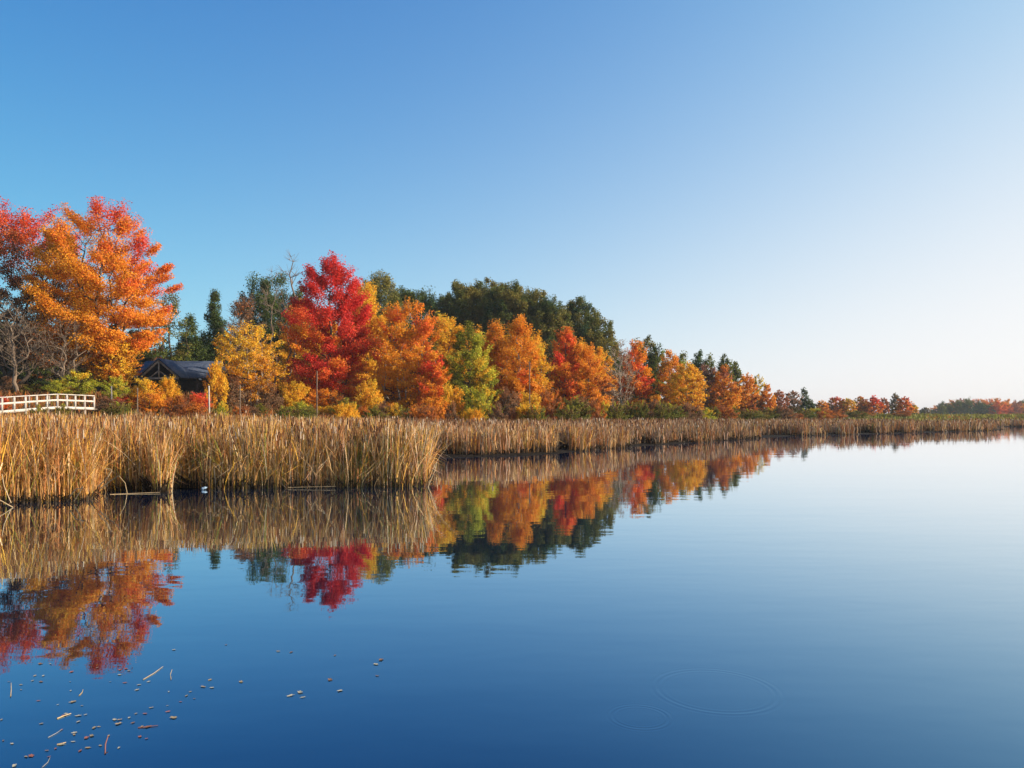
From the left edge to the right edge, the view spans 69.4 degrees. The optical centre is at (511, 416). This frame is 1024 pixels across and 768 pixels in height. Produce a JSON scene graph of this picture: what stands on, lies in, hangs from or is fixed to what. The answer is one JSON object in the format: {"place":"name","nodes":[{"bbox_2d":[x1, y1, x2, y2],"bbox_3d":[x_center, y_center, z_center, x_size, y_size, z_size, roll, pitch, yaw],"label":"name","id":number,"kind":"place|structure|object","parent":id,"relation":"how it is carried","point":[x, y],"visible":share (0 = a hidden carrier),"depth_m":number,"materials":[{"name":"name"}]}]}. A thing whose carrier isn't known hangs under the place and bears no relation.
{"place":"outdoors","nodes":[
{"label":"outdoors","id":0,"kind":"place"},
{"bbox_2d":[3,396,1019,488],"bbox_3d":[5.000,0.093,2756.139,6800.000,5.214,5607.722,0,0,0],"label":"ground","id":1,"kind":"structure","parent":0,"point":[562,450],"depth_m":40.17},
{"bbox_2d":[0,376,27,394],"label":"shrub","id":2,"kind":"object","parent":1,"relation":"on","point":[8,385],"visible":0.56,"depth_m":66.56,"materials":[{"name":"brown plant"}]},
{"bbox_2d":[0,300,46,394],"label":"bare tree","id":3,"kind":"object","parent":1,"relation":"on","point":[13,362],"visible":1,"depth_m":65.94,"materials":[{"name":"grey plant"}]},
{"bbox_2d":[0,345,66,386],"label":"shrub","id":4,"kind":"object","parent":1,"relation":"on","point":[35,380],"visible":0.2,"depth_m":100.98,"materials":[{"name":"brown plant"}]},
{"bbox_2d":[0,394,94,414],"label":"fence","id":5,"kind":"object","parent":1,"relation":"on","point":[84,408],"visible":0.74,"depth_m":54.14,"materials":[{"name":"white wood"}]},
{"bbox_2d":[0,196,108,386],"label":"maple tree","id":6,"kind":"object","parent":1,"relation":"on","point":[15,242],"visible":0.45,"depth_m":77.09,"materials":[{"name":"red plant"}]},
{"bbox_2d":[15,297,100,387],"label":"bare tree","id":7,"kind":"object","parent":1,"relation":"on","point":[47,359],"visible":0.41,"depth_m":69.86,"materials":[{"name":"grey plant"}]},
{"bbox_2d":[43,379,72,397],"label":"shrub","id":8,"kind":"object","parent":1,"relation":"on","point":[52,389],"visible":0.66,"depth_m":66.50,"materials":[{"name":"green plant"}]},
{"bbox_2d":[30,318,98,389],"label":"bare tree","id":9,"kind":"object","parent":1,"relation":"on","point":[62,371],"visible":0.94,"depth_m":67.61,"materials":[{"name":"grey plant"}]},
{"bbox_2d":[53,370,103,397],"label":"shrub","id":10,"kind":"object","parent":1,"relation":"on","point":[73,375],"visible":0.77,"depth_m":67.54,"materials":[{"name":"green plant"}]},
{"bbox_2d":[16,195,183,392],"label":"maple tree","id":11,"kind":"object","parent":1,"relation":"on","point":[97,305],"visible":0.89,"depth_m":70.67,"materials":[{"name":"orange plant"}]},
{"bbox_2d":[91,396,131,413],"bbox_3d":[-32.576,-0.787,60.003,2.927,1.834,3.004,0,0,10],"label":"shrub","id":12,"kind":"object","parent":1,"relation":"on","point":[104,402],"visible":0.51,"depth_m":59.67,"materials":[{"name":"brown plant"}]},
{"bbox_2d":[100,375,130,398],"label":"shrub","id":13,"kind":"object","parent":1,"relation":"on","point":[118,381],"visible":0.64,"depth_m":65.69,"materials":[{"name":"green plant"}]},
{"bbox_2d":[93,339,143,389],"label":"maple tree","id":14,"kind":"object","parent":1,"relation":"on","point":[122,345],"visible":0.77,"depth_m":71.50,"materials":[{"name":"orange plant"}]},
{"bbox_2d":[100,401,137,418],"bbox_3d":[-29.588,-0.184,56.062,3.021,2.086,2.727,0,0,19],"label":"shrub","id":15,"kind":"object","parent":1,"relation":"on","point":[117,408],"visible":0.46,"depth_m":55.67,"materials":[{"name":"green plant"}]},
{"bbox_2d":[127,377,164,410],"bbox_3d":[-31.606,-1.854,63.974,3.051,3.426,2.826,0,0,-32],"label":"shrub","id":16,"kind":"object","parent":1,"relation":"on","point":[145,386],"visible":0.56,"depth_m":63.52,"materials":[{"name":"yellow plant"}]},
{"bbox_2d":[131,392,166,414],"bbox_3d":[-30.424,-0.977,62.155,3.012,2.233,2.635,0,0,-6],"label":"shrub","id":17,"kind":"object","parent":1,"relation":"on","point":[153,398],"visible":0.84,"depth_m":61.74,"materials":[{"name":"orange plant"}]},
{"bbox_2d":[154,374,180,407],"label":"shrub","id":18,"kind":"object","parent":1,"relation":"on","point":[166,383],"visible":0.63,"depth_m":65.78,"materials":[{"name":"yellow plant"}]},
{"bbox_2d":[140,286,200,360],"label":"pine tree","id":19,"kind":"object","parent":1,"relation":"on","point":[166,352],"visible":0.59,"depth_m":103.45,"materials":[{"name":"green plant"}]},
{"bbox_2d":[157,395,190,413],"bbox_3d":[-28.901,-1.003,63.943,3.585,2.159,2.671,0,0,-43],"label":"shrub","id":20,"kind":"object","parent":1,"relation":"on","point":[175,400],"visible":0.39,"depth_m":63.77,"materials":[{"name":"orange plant"}]},
{"bbox_2d":[135,358,229,395],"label":"picnic shelter","id":21,"kind":"object","parent":1,"relation":"on","point":[189,376],"visible":0.55,"depth_m":92.25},
{"bbox_2d":[165,399,214,418],"bbox_3d":[-25.195,-0.240,58.049,3.946,2.620,2.939,0,0,-16],"label":"shrub","id":22,"kind":"object","parent":1,"relation":"on","point":[188,407],"visible":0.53,"depth_m":57.34,"materials":[{"name":"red plant"}]},
{"bbox_2d":[172,312,209,360],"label":"spruce tree","id":23,"kind":"object","parent":1,"relation":"on","point":[192,325],"visible":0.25,"depth_m":105.48,"materials":[{"name":"green plant"}]},
{"bbox_2d":[185,392,212,413],"bbox_3d":[-27.633,-1.039,65.016,2.746,2.480,2.450,0,0,33],"label":"shrub","id":24,"kind":"object","parent":1,"relation":"on","point":[194,397],"visible":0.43,"depth_m":64.68,"materials":[{"name":"red plant"}]},
{"bbox_2d":[202,358,229,410],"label":"shrub","id":25,"kind":"object","parent":1,"relation":"on","point":[219,387],"visible":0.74,"depth_m":67.74,"materials":[{"name":"yellow plant"}]},
{"bbox_2d":[198,288,235,379],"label":"spruce tree","id":26,"kind":"object","parent":1,"relation":"on","point":[214,316],"visible":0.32,"depth_m":111.24,"materials":[{"name":"green plant"}]},
{"bbox_2d":[0,408,452,503],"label":"cattail bed","id":27,"kind":"object","parent":1,"relation":"on","point":[50,457],"visible":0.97,"depth_m":18.63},
{"bbox_2d":[212,374,252,411],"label":"shrub","id":28,"kind":"object","parent":1,"relation":"on","point":[234,385],"visible":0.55,"depth_m":69.51,"materials":[{"name":"brown plant"}]},
{"bbox_2d":[214,293,267,387],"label":"oak tree","id":29,"kind":"object","parent":1,"relation":"on","point":[248,315],"visible":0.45,"depth_m":107.72,"materials":[{"name":"green plant"}]},
{"bbox_2d":[210,320,291,406],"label":"tree","id":30,"kind":"object","parent":1,"relation":"on","point":[255,356],"visible":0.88,"depth_m":71.16,"materials":[{"name":"yellow plant"}]},
{"bbox_2d":[245,381,285,412],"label":"shrub","id":31,"kind":"object","parent":1,"relation":"on","point":[271,397],"visible":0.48,"depth_m":73.55,"materials":[{"name":"brown plant"}]},
{"bbox_2d":[250,346,286,400],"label":"tree","id":32,"kind":"object","parent":1,"relation":"on","point":[272,380],"visible":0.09,"depth_m":109.72,"materials":[{"name":"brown plant"}]},
{"bbox_2d":[258,266,283,383],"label":"bare tree","id":33,"kind":"object","parent":1,"relation":"on","point":[273,326],"visible":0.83,"depth_m":95.02,"materials":[{"name":"grey plant"}]},
{"bbox_2d":[232,271,314,361],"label":"pine tree","id":34,"kind":"object","parent":1,"relation":"on","point":[266,317],"visible":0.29,"depth_m":119.52,"materials":[{"name":"green plant"}]},
{"bbox_2d":[274,249,301,389],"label":"bare tree","id":35,"kind":"object","parent":1,"relation":"on","point":[291,281],"visible":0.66,"depth_m":91.78,"materials":[{"name":"grey plant"}]},
{"bbox_2d":[275,381,311,408],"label":"shrub","id":36,"kind":"object","parent":1,"relation":"on","point":[291,396],"visible":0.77,"depth_m":79.41,"materials":[{"name":"yellow plant"}]},
{"bbox_2d":[275,303,322,401],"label":"maple tree","id":37,"kind":"object","parent":1,"relation":"on","point":[285,353],"visible":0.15,"depth_m":95.92,"materials":[{"name":"yellow plant"}]},
{"bbox_2d":[288,405,317,419],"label":"shrub","id":38,"kind":"object","parent":1,"relation":"on","point":[298,411],"visible":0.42,"depth_m":65.12,"materials":[{"name":"green plant"}]},
{"bbox_2d":[303,388,343,409],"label":"shrub","id":39,"kind":"object","parent":1,"relation":"on","point":[322,395],"visible":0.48,"depth_m":81.34,"materials":[{"name":"orange plant"}]},
{"bbox_2d":[278,249,377,410],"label":"maple tree","id":40,"kind":"object","parent":1,"relation":"on","point":[338,366],"visible":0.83,"depth_m":85.53,"materials":[{"name":"red plant"}]},
{"bbox_2d":[328,402,353,419],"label":"shrub","id":41,"kind":"object","parent":1,"relation":"on","point":[341,409],"visible":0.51,"depth_m":65.57,"materials":[{"name":"yellow plant"}]},
{"bbox_2d":[339,279,390,405],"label":"maple tree","id":42,"kind":"object","parent":1,"relation":"on","point":[372,324],"visible":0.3,"depth_m":96.94,"materials":[{"name":"yellow plant"}]},
{"bbox_2d":[352,378,385,416],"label":"shrub","id":43,"kind":"object","parent":1,"relation":"on","point":[373,398],"visible":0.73,"depth_m":79.44,"materials":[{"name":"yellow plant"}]},
{"bbox_2d":[361,405,387,419],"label":"shrub","id":44,"kind":"object","parent":1,"relation":"on","point":[373,410],"visible":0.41,"depth_m":69.14,"materials":[{"name":"green plant"}]},
{"bbox_2d":[350,269,412,328],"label":"pine tree","id":45,"kind":"object","parent":1,"relation":"on","point":[384,284],"visible":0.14,"depth_m":136.49,"materials":[{"name":"green plant"}]},
{"bbox_2d":[385,285,426,330],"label":"pine tree","id":46,"kind":"object","parent":1,"relation":"on","point":[406,294],"visible":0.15,"depth_m":144.04,"materials":[{"name":"green plant"}]},
{"bbox_2d":[362,297,452,411],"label":"maple tree","id":47,"kind":"object","parent":1,"relation":"on","point":[417,349],"visible":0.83,"depth_m":85.49,"materials":[{"name":"orange plant"}]},
{"bbox_2d":[401,403,431,421],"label":"shrub","id":48,"kind":"object","parent":1,"relation":"on","point":[415,413],"visible":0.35,"depth_m":68.51,"materials":[{"name":"brown plant"}]},
{"bbox_2d":[410,285,445,332],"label":"pine tree","id":49,"kind":"object","parent":1,"relation":"on","point":[430,303],"visible":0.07,"depth_m":146.09,"materials":[{"name":"green plant"}]},
{"bbox_2d":[411,351,452,418],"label":"tree","id":50,"kind":"object","parent":1,"relation":"on","point":[435,391],"visible":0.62,"depth_m":83.44,"materials":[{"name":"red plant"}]},
{"bbox_2d":[411,396,455,419],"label":"shrub","id":51,"kind":"object","parent":1,"relation":"on","point":[432,401],"visible":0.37,"depth_m":75.23,"materials":[{"name":"orange plant"}]},
{"bbox_2d":[428,311,471,410],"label":"maple tree","id":52,"kind":"object","parent":1,"relation":"on","point":[446,339],"visible":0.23,"depth_m":97.43,"materials":[{"name":"orange plant"}]},
{"bbox_2d":[438,381,467,419],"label":"shrub","id":53,"kind":"object","parent":1,"relation":"on","point":[450,393],"visible":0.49,"depth_m":79.58,"materials":[{"name":"yellow plant"}]},
{"bbox_2d":[437,279,486,346],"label":"pine tree","id":54,"kind":"object","parent":1,"relation":"on","point":[461,299],"visible":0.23,"depth_m":147.24,"materials":[{"name":"green plant"}]},
{"bbox_2d":[441,321,503,413],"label":"maple tree","id":55,"kind":"object","parent":1,"relation":"on","point":[471,359],"visible":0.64,"depth_m":87.02,"materials":[{"name":"green plant"}]},
{"bbox_2d":[463,407,486,420],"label":"shrub","id":56,"kind":"object","parent":1,"relation":"on","point":[473,413],"visible":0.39,"depth_m":72.59,"materials":[{"name":"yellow plant"}]},
{"bbox_2d":[459,384,504,420],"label":"shrub","id":57,"kind":"object","parent":1,"relation":"on","point":[485,392],"visible":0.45,"depth_m":79.63,"materials":[{"name":"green plant"}]},
{"bbox_2d":[460,277,509,340],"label":"pine tree","id":58,"kind":"object","parent":1,"relation":"on","point":[481,287],"visible":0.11,"depth_m":149.87,"materials":[{"name":"green plant"}]},
{"bbox_2d":[474,318,513,413],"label":"maple tree","id":59,"kind":"object","parent":1,"relation":"on","point":[493,355],"visible":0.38,"depth_m":92.20,"materials":[{"name":"orange plant"}]},
{"bbox_2d":[487,401,508,421],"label":"shrub","id":60,"kind":"object","parent":1,"relation":"on","point":[496,410],"visible":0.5,"depth_m":77.38,"materials":[{"name":"brown plant"}]},
{"bbox_2d":[478,279,534,342],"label":"pine tree","id":61,"kind":"object","parent":1,"relation":"on","point":[504,297],"visible":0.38,"depth_m":143.12,"materials":[{"name":"green plant"}]},
{"bbox_2d":[493,386,522,420],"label":"shrub","id":62,"kind":"object","parent":1,"relation":"on","point":[506,394],"visible":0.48,"depth_m":81.49,"materials":[{"name":"brown plant"}]},
{"bbox_2d":[0,384,1023,421],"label":"undergrowth","id":63,"kind":"object","parent":1,"relation":"on","point":[98,396],"visible":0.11,"depth_m":68.35,"materials":[{"name":"green plant"}]},
{"bbox_2d":[496,313,542,406],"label":"maple tree","id":64,"kind":"object","parent":1,"relation":"on","point":[524,350],"visible":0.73,"depth_m":89.99,"materials":[{"name":"orange plant"}]},
{"bbox_2d":[503,286,555,348],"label":"pine tree","id":65,"kind":"object","parent":1,"relation":"on","point":[534,296],"visible":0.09,"depth_m":145.63,"materials":[{"name":"green plant"}]},
{"bbox_2d":[516,391,545,411],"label":"shrub","id":66,"kind":"object","parent":1,"relation":"on","point":[525,398],"visible":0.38,"depth_m":83.48,"materials":[{"name":"yellow plant"}]},
{"bbox_2d":[520,404,551,421],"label":"shrub","id":67,"kind":"object","parent":1,"relation":"on","point":[541,415],"visible":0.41,"depth_m":73.64,"materials":[{"name":"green plant"}]},
{"bbox_2d":[525,344,554,409],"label":"tree","id":68,"kind":"object","parent":1,"relation":"on","point":[541,381],"visible":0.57,"depth_m":91.62,"materials":[{"name":"orange plant"}]},
{"bbox_2d":[525,294,576,362],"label":"pine tree","id":69,"kind":"object","parent":1,"relation":"on","point":[558,319],"visible":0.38,"depth_m":141.62,"materials":[{"name":"green plant"}]},
{"bbox_2d":[538,384,565,419],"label":"shrub","id":70,"kind":"object","parent":1,"relation":"on","point":[548,404],"visible":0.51,"depth_m":85.17,"materials":[{"name":"orange plant"}]},
{"bbox_2d":[544,326,589,406],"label":"maple tree","id":71,"kind":"object","parent":1,"relation":"on","point":[561,364],"visible":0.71,"depth_m":98.25,"materials":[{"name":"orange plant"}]},
{"bbox_2d":[553,404,589,421],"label":"shrub","id":72,"kind":"object","parent":1,"relation":"on","point":[571,414],"visible":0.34,"depth_m":80.47,"materials":[{"name":"green plant"}]},
{"bbox_2d":[555,394,595,419],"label":"shrub","id":73,"kind":"object","parent":1,"relation":"on","point":[585,412],"visible":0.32,"depth_m":85.39,"materials":[{"name":"green plant"}]},
{"bbox_2d":[557,295,607,348],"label":"pine tree","id":74,"kind":"object","parent":1,"relation":"on","point":[579,308],"visible":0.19,"depth_m":151.78,"materials":[{"name":"green plant"}]},
{"bbox_2d":[564,342,612,414],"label":"maple tree","id":75,"kind":"object","parent":1,"relation":"on","point":[587,361],"visible":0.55,"depth_m":97.92,"materials":[{"name":"orange plant"}]},
{"bbox_2d":[573,310,619,365],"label":"tree","id":76,"kind":"object","parent":1,"relation":"on","point":[601,338],"visible":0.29,"depth_m":145.99,"materials":[{"name":"green plant"}]},
{"bbox_2d":[589,394,606,420],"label":"shrub","id":77,"kind":"object","parent":1,"relation":"on","point":[595,405],"visible":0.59,"depth_m":86.41,"materials":[{"name":"orange plant"}]},
{"bbox_2d":[583,342,621,399],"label":"tree","id":78,"kind":"object","parent":1,"relation":"on","point":[599,352],"visible":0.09,"depth_m":131.69,"materials":[{"name":"orange plant"}]},
{"bbox_2d":[605,402,629,421],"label":"shrub","id":79,"kind":"object","parent":1,"relation":"on","point":[616,414],"visible":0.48,"depth_m":81.85,"materials":[{"name":"green plant"}]},
{"bbox_2d":[602,339,639,409],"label":"bare tree","id":80,"kind":"object","parent":1,"relation":"on","point":[620,394],"visible":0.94,"depth_m":117.64,"materials":[{"name":"grey plant"}]},
{"bbox_2d":[618,400,639,418],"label":"shrub","id":81,"kind":"object","parent":1,"relation":"on","point":[629,411],"visible":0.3,"depth_m":96.27,"materials":[{"name":"green plant"}]},
{"bbox_2d":[612,339,655,413],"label":"maple tree","id":82,"kind":"object","parent":1,"relation":"on","point":[642,390],"visible":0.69,"depth_m":121.55,"materials":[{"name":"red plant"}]},
{"bbox_2d":[633,400,649,419],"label":"shrub","id":83,"kind":"object","parent":1,"relation":"on","point":[641,410],"visible":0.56,"depth_m":93.63,"materials":[{"name":"green plant"}]},
{"bbox_2d":[633,334,661,401],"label":"pine tree","id":84,"kind":"object","parent":1,"relation":"on","point":[650,345],"visible":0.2,"depth_m":148.63,"materials":[{"name":"green plant"}]},
{"bbox_2d":[646,342,668,408],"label":"tree","id":85,"kind":"object","parent":1,"relation":"on","point":[658,361],"visible":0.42,"depth_m":147.26,"materials":[{"name":"green plant"}]},
{"bbox_2d":[652,400,670,420],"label":"shrub","id":86,"kind":"object","parent":1,"relation":"on","point":[663,411],"visible":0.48,"depth_m":91.62,"materials":[{"name":"green plant"}]},
{"bbox_2d":[653,349,684,409],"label":"maple tree","id":87,"kind":"object","parent":1,"relation":"on","point":[669,366],"visible":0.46,"depth_m":137.47,"materials":[{"name":"orange plant"}]},
{"bbox_2d":[657,402,690,419],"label":"shrub","id":88,"kind":"object","parent":1,"relation":"on","point":[672,412],"visible":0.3,"depth_m":93.21,"materials":[{"name":"green plant"}]},
{"bbox_2d":[662,360,710,413],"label":"maple tree","id":89,"kind":"object","parent":1,"relation":"on","point":[692,373],"visible":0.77,"depth_m":120.79,"materials":[{"name":"orange plant"}]},
{"bbox_2d":[690,363,721,413],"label":"tree","id":90,"kind":"object","parent":1,"relation":"on","point":[708,375],"visible":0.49,"depth_m":140.56,"materials":[{"name":"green plant"}]},
{"bbox_2d":[707,364,744,414],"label":"maple tree","id":91,"kind":"object","parent":1,"relation":"on","point":[723,374],"visible":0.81,"depth_m":139.05,"materials":[{"name":"orange plant"}]},
{"bbox_2d":[716,354,736,397],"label":"tree","id":92,"kind":"object","parent":1,"relation":"on","point":[726,361],"visible":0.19,"depth_m":177.27,"materials":[{"name":"green plant"}]},
{"bbox_2d":[712,404,740,418],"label":"shrub","id":93,"kind":"object","parent":1,"relation":"on","point":[730,411],"visible":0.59,"depth_m":121.10,"materials":[{"name":"orange plant"}]},
{"bbox_2d":[733,372,761,412],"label":"maple tree","id":94,"kind":"object","parent":1,"relation":"on","point":[749,404],"visible":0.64,"depth_m":157.09,"materials":[{"name":"orange plant"}]},
{"bbox_2d":[757,384,776,411],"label":"tree","id":95,"kind":"object","parent":1,"relation":"on","point":[764,397],"visible":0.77,"depth_m":174.60,"materials":[{"name":"orange plant"}]},
{"bbox_2d":[768,389,790,413],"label":"tree","id":96,"kind":"object","parent":1,"relation":"on","point":[779,402],"visible":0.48,"depth_m":184.12,"materials":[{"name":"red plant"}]},
{"bbox_2d":[771,406,796,419],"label":"shrub","id":97,"kind":"object","parent":1,"relation":"on","point":[788,411],"visible":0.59,"depth_m":142.59,"materials":[{"name":"brown plant"}]},
{"bbox_2d":[783,390,803,408],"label":"tree","id":98,"kind":"object","parent":1,"relation":"on","point":[793,401],"visible":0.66,"depth_m":199.12,"materials":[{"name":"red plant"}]},
{"bbox_2d":[838,398,857,412],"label":"tree","id":99,"kind":"object","parent":1,"relation":"on","point":[847,403],"visible":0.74,"depth_m":261.04,"materials":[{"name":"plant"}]},
{"bbox_2d":[862,395,885,413],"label":"tree","id":100,"kind":"object","parent":1,"relation":"on","point":[874,406],"visible":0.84,"depth_m":266.67,"materials":[{"name":"red plant"}]},
{"bbox_2d":[895,396,914,412],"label":"tree","id":101,"kind":"object","parent":1,"relation":"on","point":[902,402],"visible":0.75,"depth_m":260.82,"materials":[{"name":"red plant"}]},
{"bbox_2d":[975,417,1023,428],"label":"cattail bed","id":102,"kind":"object","parent":1,"relation":"on","point":[1013,422],"visible":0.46,"depth_m":136.75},
{"bbox_2d":[0,427,1023,767],"bbox_3d":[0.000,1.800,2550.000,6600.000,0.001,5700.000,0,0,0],"label":"water","id":103,"kind":"structure","parent":0,"point":[834,601],"depth_m":6.71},
{"bbox_2d":[11,411,1004,454],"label":"cattail bed","id":104,"kind":"object","parent":103,"relation":"in","point":[484,437],"visible":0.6,"depth_m":48.58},
{"bbox_2d":[0,0,1023,413],"label":"sky","id":105,"kind":"structure","parent":0,"point":[825,198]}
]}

